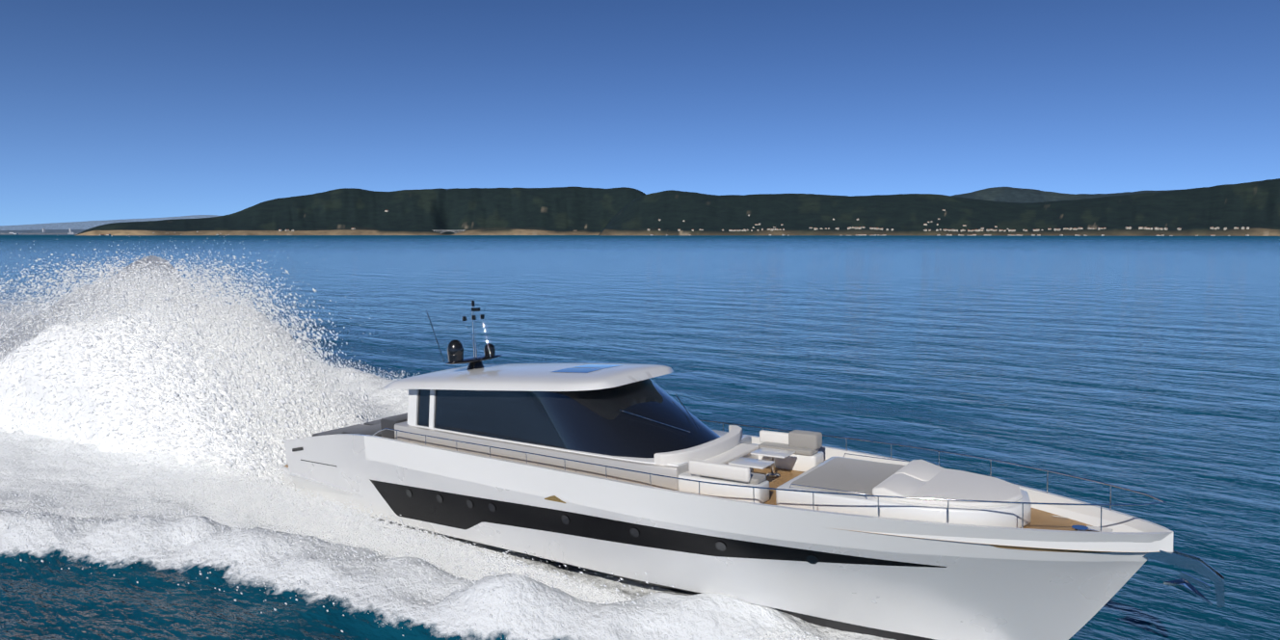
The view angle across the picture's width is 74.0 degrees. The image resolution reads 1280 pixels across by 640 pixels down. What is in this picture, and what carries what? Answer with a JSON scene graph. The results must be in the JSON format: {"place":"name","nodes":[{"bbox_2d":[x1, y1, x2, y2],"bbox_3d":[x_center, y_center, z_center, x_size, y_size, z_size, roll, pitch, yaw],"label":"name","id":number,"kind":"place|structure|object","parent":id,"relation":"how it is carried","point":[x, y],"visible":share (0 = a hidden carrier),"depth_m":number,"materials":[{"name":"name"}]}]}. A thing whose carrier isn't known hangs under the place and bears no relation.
{"place":"outdoors","nodes":[
{"label":"outdoors","id":0,"kind":"place"},
{"bbox_2d":[0,229,85,234],"bbox_3d":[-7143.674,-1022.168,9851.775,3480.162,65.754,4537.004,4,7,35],"label":"shore","id":1,"kind":"structure","parent":0,"point":[51,231],"depth_m":9494.67,"materials":[{"name":"beige sand"}]},
{"bbox_2d":[0,214,218,230],"bbox_3d":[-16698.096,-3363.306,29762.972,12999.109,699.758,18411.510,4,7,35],"label":"mountains","id":2,"kind":"structure","parent":0,"point":[88,225],"depth_m":28202.12,"materials":[{"name":"grey"}]},
{"bbox_2d":[75,186,645,235],"bbox_3d":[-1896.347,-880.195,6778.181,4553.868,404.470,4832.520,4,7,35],"label":"headland","id":3,"kind":"structure","parent":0,"point":[535,211],"depth_m":6183.97,"materials":[{"name":"green plant"}]},
{"bbox_2d":[0,234,1279,639],"bbox_3d":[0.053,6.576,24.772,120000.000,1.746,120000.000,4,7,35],"label":"sea","id":4,"kind":"structure","parent":0,"point":[1145,363],"depth_m":53.97,"materials":[{"name":"liquid"}]},
{"bbox_2d":[8,228,77,234],"bbox_3d":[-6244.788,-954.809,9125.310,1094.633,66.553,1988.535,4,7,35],"label":"sailboats","id":5,"kind":"object","parent":4,"relation":"on","point":[43,230],"visible":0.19,"depth_m":9069.94,"materials":[{"name":"grey"}]},
{"bbox_2d":[0,304,342,488],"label":"water spray","id":6,"kind":"object","parent":4,"relation":"on","point":[39,416],"visible":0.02,"depth_m":37.49,"materials":[{"name":"white liquid"}]},
{"bbox_2d":[0,231,855,639],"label":"wake spray","id":7,"kind":"object","parent":4,"relation":"on","point":[266,495],"visible":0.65,"depth_m":33.87,"materials":[{"name":"white liquid"}]},
{"bbox_2d":[284,433,1173,639],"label":"hull","id":8,"kind":"object","parent":4,"relation":"in","point":[890,585],"visible":0.69,"depth_m":19.83,"materials":[{"name":"white metal"}]},
{"bbox_2d":[281,465,298,488],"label":"swim platform","id":9,"kind":"structure","parent":8,"relation":"attached to","point":[286,478],"depth_m":30.56,"materials":[{"name":"silver metal"}]},
{"bbox_2d":[292,447,303,452],"bbox_3d":[-10.194,4.229,31.670,0.700,0.258,5.759,2,6,35],"label":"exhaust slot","id":10,"kind":"object","parent":8,"relation":"attached to","point":[297,449],"visible":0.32,"depth_m":29.33,"materials":[{"name":"black metal"}]},
{"bbox_2d":[300,459,336,466],"bbox_3d":[-9.239,4.598,31.043,2.100,0.072,5.790,2,6,35],"label":"hull trim line","id":11,"kind":"object","parent":8,"relation":"attached to","point":[318,463],"visible":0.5,"depth_m":28.69,"materials":[{"name":"black metal"}]},
{"bbox_2d":[289,473,364,497],"bbox_3d":[-10.574,5.700,28.723,4.000,0.550,0.283,2,6,35],"label":"hull bottom","id":12,"kind":"object","parent":8,"relation":"attached to","point":[300,481],"visible":0.79,"depth_m":29.06,"materials":[{"name":"silver metal"}]},
{"bbox_2d":[544,495,565,503],"bbox_3d":[-2.243,4.706,22.398,0.750,0.160,0.015,2,6,35],"label":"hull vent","id":13,"kind":"object","parent":8,"relation":"attached to","point":[553,498],"visible":0.95,"depth_m":22.41,"materials":[{"name":"metal"}]},
{"bbox_2d":[405,489,818,563],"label":"portholes","id":14,"kind":"object","parent":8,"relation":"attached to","point":[719,546],"visible":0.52,"depth_m":21.17,"materials":[{"name":"black glass"}]},
{"bbox_2d":[372,427,1144,506],"bbox_3d":[0.469,3.734,21.239,20.948,0.968,1.554,3,7,28],"label":"rail","id":15,"kind":"object","parent":8,"relation":"on","point":[781,489],"visible":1,"depth_m":18.85,"materials":[{"name":"silver metal"}]},
{"bbox_2d":[812,492,814,510],"bbox_3d":[3.817,3.996,18.690,0.024,0.410,0.024,2,6,35],"label":"stanchion","id":16,"kind":"object","parent":8,"relation":"on","point":[813,502],"visible":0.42,"depth_m":18.69,"materials":[{"name":"silver metal"}]},
{"bbox_2d":[698,419,1166,502],"bbox_3d":[3.336,3.350,24.999,21.350,0.973,1.771,5,8,42],"label":"rail","id":17,"kind":"object","parent":8,"relation":"on","point":[958,454],"visible":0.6,"depth_m":21.24,"materials":[{"name":"silver metal"}]},
{"bbox_2d":[753,459,1160,552],"bbox_3d":[1.810,4.217,23.308,21.452,0.324,5.960,4,7,35],"label":"teak deck","id":18,"kind":"object","parent":8,"relation":"on","point":[1041,520],"visible":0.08,"depth_m":19.40,"materials":[{"name":"brown wood"}]},
{"bbox_2d":[394,421,751,490],"bbox_3d":[-2.240,3.661,26.073,10.620,0.812,4.680,2,6,35],"label":"trunk","id":19,"kind":"object","parent":18,"relation":"on","point":[661,482],"visible":0.31,"depth_m":23.47,"materials":[{"name":"grey"}]},
{"bbox_2d":[407,389,419,425],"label":"pillar","id":20,"kind":"structure","parent":19,"relation":"on","point":[413,407],"depth_m":26.86,"materials":[{"name":"white"}]},
{"bbox_2d":[428,389,435,427],"bbox_3d":[-6.433,2.706,26.413,0.200,1.273,0.260,2,6,35],"label":"window pillar","id":21,"kind":"structure","parent":19,"relation":"on","point":[432,408],"depth_m":26.35,"materials":[{"name":"white"}]},
{"bbox_2d":[417,378,719,458],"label":"glasshouse","id":22,"kind":"structure","parent":19,"relation":"on","point":[597,421],"depth_m":23.70,"materials":[{"name":"black glass"}]},
{"bbox_2d":[384,363,672,391],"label":"cabin roof","id":23,"kind":"structure","parent":22,"relation":"on","point":[534,377],"depth_m":24.96,"materials":[{"name":"white"}]},
{"bbox_2d":[445,339,502,369],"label":"satellite dome","id":24,"kind":"structure","parent":23,"relation":"on","point":[455,350],"depth_m":27.50,"materials":[{"name":"black plastic"}]},
{"bbox_2d":[426,310,444,362],"bbox_3d":[-6.621,0.514,27.459,0.688,1.667,0.024,3,6,26],"label":"whip","id":25,"kind":"object","parent":24,"relation":"attached to","point":[434,333],"visible":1,"depth_m":27.45,"materials":[{"name":"black plastic"}]},
{"bbox_2d":[462,306,483,357],"bbox_3d":[-5.462,0.373,27.983,0.110,1.750,0.900,2,6,35],"label":"mast pole","id":26,"kind":"object","parent":24,"relation":"on","point":[474,333],"visible":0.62,"depth_m":27.96,"materials":[{"name":"silver metal"}]},
{"bbox_2d":[462,299,484,320],"bbox_3d":[-5.399,-0.322,27.868,0.337,0.650,0.940,2,6,35],"label":"mast top gear","id":27,"kind":"object","parent":26,"relation":"attached to","point":[482,316],"visible":0.98,"depth_m":27.86,"materials":[{"name":"black plastic"}]},
{"bbox_2d":[551,364,619,373],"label":"skylights","id":28,"kind":"object","parent":23,"relation":"on","point":[594,367],"visible":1,"depth_m":25.23,"materials":[{"name":"blue glass"}]},
{"bbox_2d":[619,409,690,432],"bbox_3d":[0.414,2.753,23.123,1.916,0.650,0.024,0,6,-2],"label":"wiper","id":29,"kind":"object","parent":22,"relation":"attached to","point":[654,420],"visible":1,"depth_m":23.11,"materials":[{"name":"silver metal"}]},
{"bbox_2d":[675,394,699,428],"bbox_3d":[1.353,2.616,24.473,0.024,0.650,1.916,-2,6,-18],"label":"wiper","id":30,"kind":"object","parent":22,"relation":"attached to","point":[687,412],"visible":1,"depth_m":24.39,"materials":[{"name":"black metal"}]},
{"bbox_2d":[408,424,747,466],"bbox_3d":[-2.027,3.348,25.893,9.960,0.223,4.400,2,6,35],"label":"trunk cap","id":31,"kind":"object","parent":19,"relation":"on","point":[652,460],"visible":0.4,"depth_m":23.37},
{"bbox_2d":[654,425,742,465],"bbox_3d":[1.859,3.489,23.200,0.880,0.460,4.068,2,6,35],"label":"curved sofa backrest","id":32,"kind":"object","parent":19,"relation":"on","point":[731,439],"visible":0.83,"depth_m":22.38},
{"bbox_2d":[678,470,769,503],"bbox_3d":[2.055,4.141,21.070,2.300,0.466,0.670,2,6,35],"label":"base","id":33,"kind":"object","parent":18,"relation":"on","point":[745,493],"visible":0.58,"depth_m":20.69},
{"bbox_2d":[688,459,750,481],"bbox_3d":[1.931,3.688,20.786,1.700,0.350,0.180,2,6,35],"label":"seat backrest","id":34,"kind":"object","parent":33,"relation":"on","point":[721,470],"visible":1,"depth_m":20.67,"materials":[{"name":"white fabric"}]},
{"bbox_2d":[699,472,766,484],"bbox_3d":[2.277,3.843,20.983,1.650,0.150,0.550,2,6,35],"label":"lounge seat","id":35,"kind":"object","parent":33,"relation":"on","point":[757,478],"visible":0.4,"depth_m":20.55,"materials":[{"name":"white fabric"}]},
{"bbox_2d":[743,453,758,458],"bbox_3d":[2.296,3.982,22.946,0.650,0.466,2.800,2,6,35],"label":"lounge base","id":36,"kind":"object","parent":18,"relation":"on","point":[751,456],"visible":0.04,"depth_m":23.55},
{"bbox_2d":[703,443,758,464],"bbox_3d":[2.357,3.687,22.873,0.580,0.150,2.720,2,6,35],"label":"lounge seat","id":37,"kind":"object","parent":36,"relation":"on","point":[736,452],"visible":0.56,"depth_m":22.93,"materials":[{"name":"white fabric"}]},
{"bbox_2d":[766,456,780,477],"bbox_3d":[3.571,3.878,22.806,0.390,0.571,0.400,2,6,35],"label":"table leg","id":38,"kind":"object","parent":18,"relation":"on","point":[772,473],"visible":0.67,"depth_m":22.75,"materials":[{"name":"silver metal"}]},
{"bbox_2d":[749,443,824,472],"bbox_3d":[3.974,3.862,23.826,2.300,0.466,0.670,2,6,35],"label":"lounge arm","id":39,"kind":"object","parent":18,"relation":"on","point":[798,463],"visible":0.38,"depth_m":23.23},
{"bbox_2d":[758,441,818,455],"bbox_3d":[4.105,3.576,23.608,1.650,0.150,0.550,2,6,35],"label":"lounge seat","id":40,"kind":"object","parent":39,"relation":"on","point":[797,450],"visible":0.69,"depth_m":23.38,"materials":[{"name":"white fabric"}]},
{"bbox_2d":[759,429,788,444],"bbox_3d":[3.865,3.356,24.174,1.000,0.350,0.180,2,6,35],"label":"seat backrest","id":41,"kind":"object","parent":40,"relation":"on","point":[774,437],"visible":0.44,"depth_m":24.11,"materials":[{"name":"white fabric"}]},
{"bbox_2d":[788,429,822,450],"bbox_3d":[4.564,3.308,23.469,0.850,0.420,0.450,2,6,35],"label":"seat backrest","id":42,"kind":"object","parent":39,"relation":"on","point":[808,440],"visible":0.98,"depth_m":23.29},
{"bbox_2d":[775,456,1031,528],"bbox_3d":[6.384,4.155,20.116,5.300,0.527,3.640,2,6,35],"label":"sunpad base","id":43,"kind":"object","parent":18,"relation":"on","point":[1009,516],"visible":0.42,"depth_m":18.66,"materials":[{"name":"white plastic"}]},
{"bbox_2d":[789,483,867,499],"bbox_3d":[4.301,3.933,19.515,1.872,0.188,0.026,4,7,32],"label":"sunpad edge","id":44,"kind":"object","parent":43,"relation":"attached to","point":[828,489],"visible":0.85,"depth_m":19.48,"materials":[{"name":"silver metal"}]},
{"bbox_2d":[791,457,904,496],"bbox_3d":[5.205,3.830,20.904,1.950,0.080,2.900,2,6,35],"label":"sun pad","id":45,"kind":"object","parent":43,"relation":"on","point":[866,477],"visible":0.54,"depth_m":20.74,"materials":[{"name":"grey fabric"}]},
{"bbox_2d":[842,453,909,462],"bbox_3d":[6.192,3.657,22.229,1.872,0.188,0.026,4,7,37],"label":"pad rail","id":46,"kind":"object","parent":43,"relation":"on","point":[875,457],"visible":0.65,"depth_m":22.24,"materials":[{"name":"silver metal"}]},
{"bbox_2d":[872,459,943,497],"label":"sunpad backrests","id":47,"kind":"object","parent":43,"relation":"on","point":[907,480],"visible":0.9,"depth_m":19.77,"materials":[{"name":"white fabric"}]},
{"bbox_2d":[874,468,1022,507],"bbox_3d":[7.250,3.862,19.484,2.830,0.130,2.996,2,6,35],"label":"foredeck coachroof","id":48,"kind":"object","parent":43,"relation":"on","point":[949,484],"visible":0.58,"depth_m":19.00,"materials":[{"name":"white plastic"}]},
{"bbox_2d":[1052,515,1113,532],"bbox_3d":[9.323,4.462,18.101,1.260,0.260,1.850,2,6,35],"label":"deck hatch","id":49,"kind":"object","parent":18,"relation":"on","point":[1085,528],"visible":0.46,"depth_m":17.96,"materials":[{"name":"silver metal"}]},
{"bbox_2d":[1021,504,1023,529],"bbox_3d":[7.816,4.009,17.348,0.025,0.534,0.024,1,6,35],"label":"stanchion","id":50,"kind":"object","parent":8,"relation":"on","point":[1023,516],"visible":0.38,"depth_m":17.34,"materials":[{"name":"silver metal"}]},
{"bbox_2d":[989,544,1110,553],"bbox_3d":[9.064,4.587,18.294,2.300,0.197,3.131,2,6,35],"label":"rub rail","id":51,"kind":"object","parent":8,"relation":"in","point":[1030,548],"visible":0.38,"depth_m":17.46,"materials":[{"name":"silver metal"}]},
{"bbox_2d":[1144,501,1166,505],"bbox_3d":[10.340,3.686,17.070,0.034,0.039,0.531,22,23,75],"label":"bow rail","id":52,"kind":"object","parent":8,"relation":"on","point":[1154,503],"visible":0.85,"depth_m":17.06,"materials":[{"name":"silver metal"}]},
{"bbox_2d":[1142,549,1225,607],"bbox_3d":[10.898,5.123,17.071,1.430,1.080,0.440,2,6,35],"label":"anchor and roller","id":53,"kind":"object","parent":8,"relation":"attached to","point":[1201,567],"visible":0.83,"depth_m":16.93,"materials":[{"name":"silver metal"}]},
{"bbox_3d":[-8.641,3.996,30.565,5.000,0.675,5.655,2,6,35],"label":"cockpit floor","id":54,"kind":"object","parent":8,"relation":"in","visible":0},
{"bbox_2d":[312,424,370,436],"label":"trim","id":55,"kind":"structure","parent":54,"relation":"on","point":[339,430],"depth_m":30.60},
{"bbox_2d":[342,423,381,436],"bbox_3d":[-8.889,3.888,29.326,1.600,0.320,2.210,2,6,35],"label":"bulwark","id":56,"kind":"object","parent":54,"relation":"on","point":[370,430],"visible":0.17,"depth_m":28.91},
{"bbox_2d":[363,419,380,425],"bbox_3d":[-9.089,3.957,32.199,1.800,0.320,2.090,2,6,35],"label":"aft pad","id":57,"kind":"object","parent":54,"relation":"on","point":[374,422],"visible":0.06,"depth_m":31.85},
{"bbox_2d":[380,412,407,439],"bbox_3d":[-6.995,3.447,29.362,0.850,0.750,4.200,2,6,35],"label":"railing","id":58,"kind":"object","parent":54,"relation":"on","point":[389,422],"visible":0.25,"depth_m":27.70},
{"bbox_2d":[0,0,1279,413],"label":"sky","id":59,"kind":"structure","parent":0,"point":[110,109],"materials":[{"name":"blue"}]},
{"bbox_2d":[727,456,774,469],"bbox_3d":[2.856,3.665,21.766,1.000,0.045,0.720,2,6,35],"label":"table top","id":60,"kind":"object","parent":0,"point":[752,463],"visible":1,"depth_m":21.69,"materials":[{"name":"white plastic"}]},
{"bbox_2d":[750,447,795,458],"bbox_3d":[3.562,3.562,22.780,1.000,0.045,0.720,2,6,35],"label":"table top","id":61,"kind":"object","parent":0,"point":[772,452],"visible":1,"depth_m":22.69,"materials":[{"name":"white plastic"}]},
{"bbox_2d":[598,178,1279,236],"bbox_3d":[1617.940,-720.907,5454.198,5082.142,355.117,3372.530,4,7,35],"label":"coast","id":62,"kind":"structure","parent":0,"point":[1254,206],"depth_m":4869.49},
{"bbox_2d":[99,209,1249,236],"bbox_3d":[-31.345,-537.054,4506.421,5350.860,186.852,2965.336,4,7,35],"label":"buildings","id":63,"kind":"structure","parent":62,"relation":"on","point":[1075,228],"depth_m":4429.48,"materials":[{"name":"beige"}]},
{"bbox_2d":[950,186,1176,202],"bbox_3d":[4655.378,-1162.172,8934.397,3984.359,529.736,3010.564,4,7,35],"label":"ridge","id":64,"kind":"structure","parent":0,"point":[1008,194],"depth_m":9108.05,"materials":[{"name":"green plant"}]}
]}

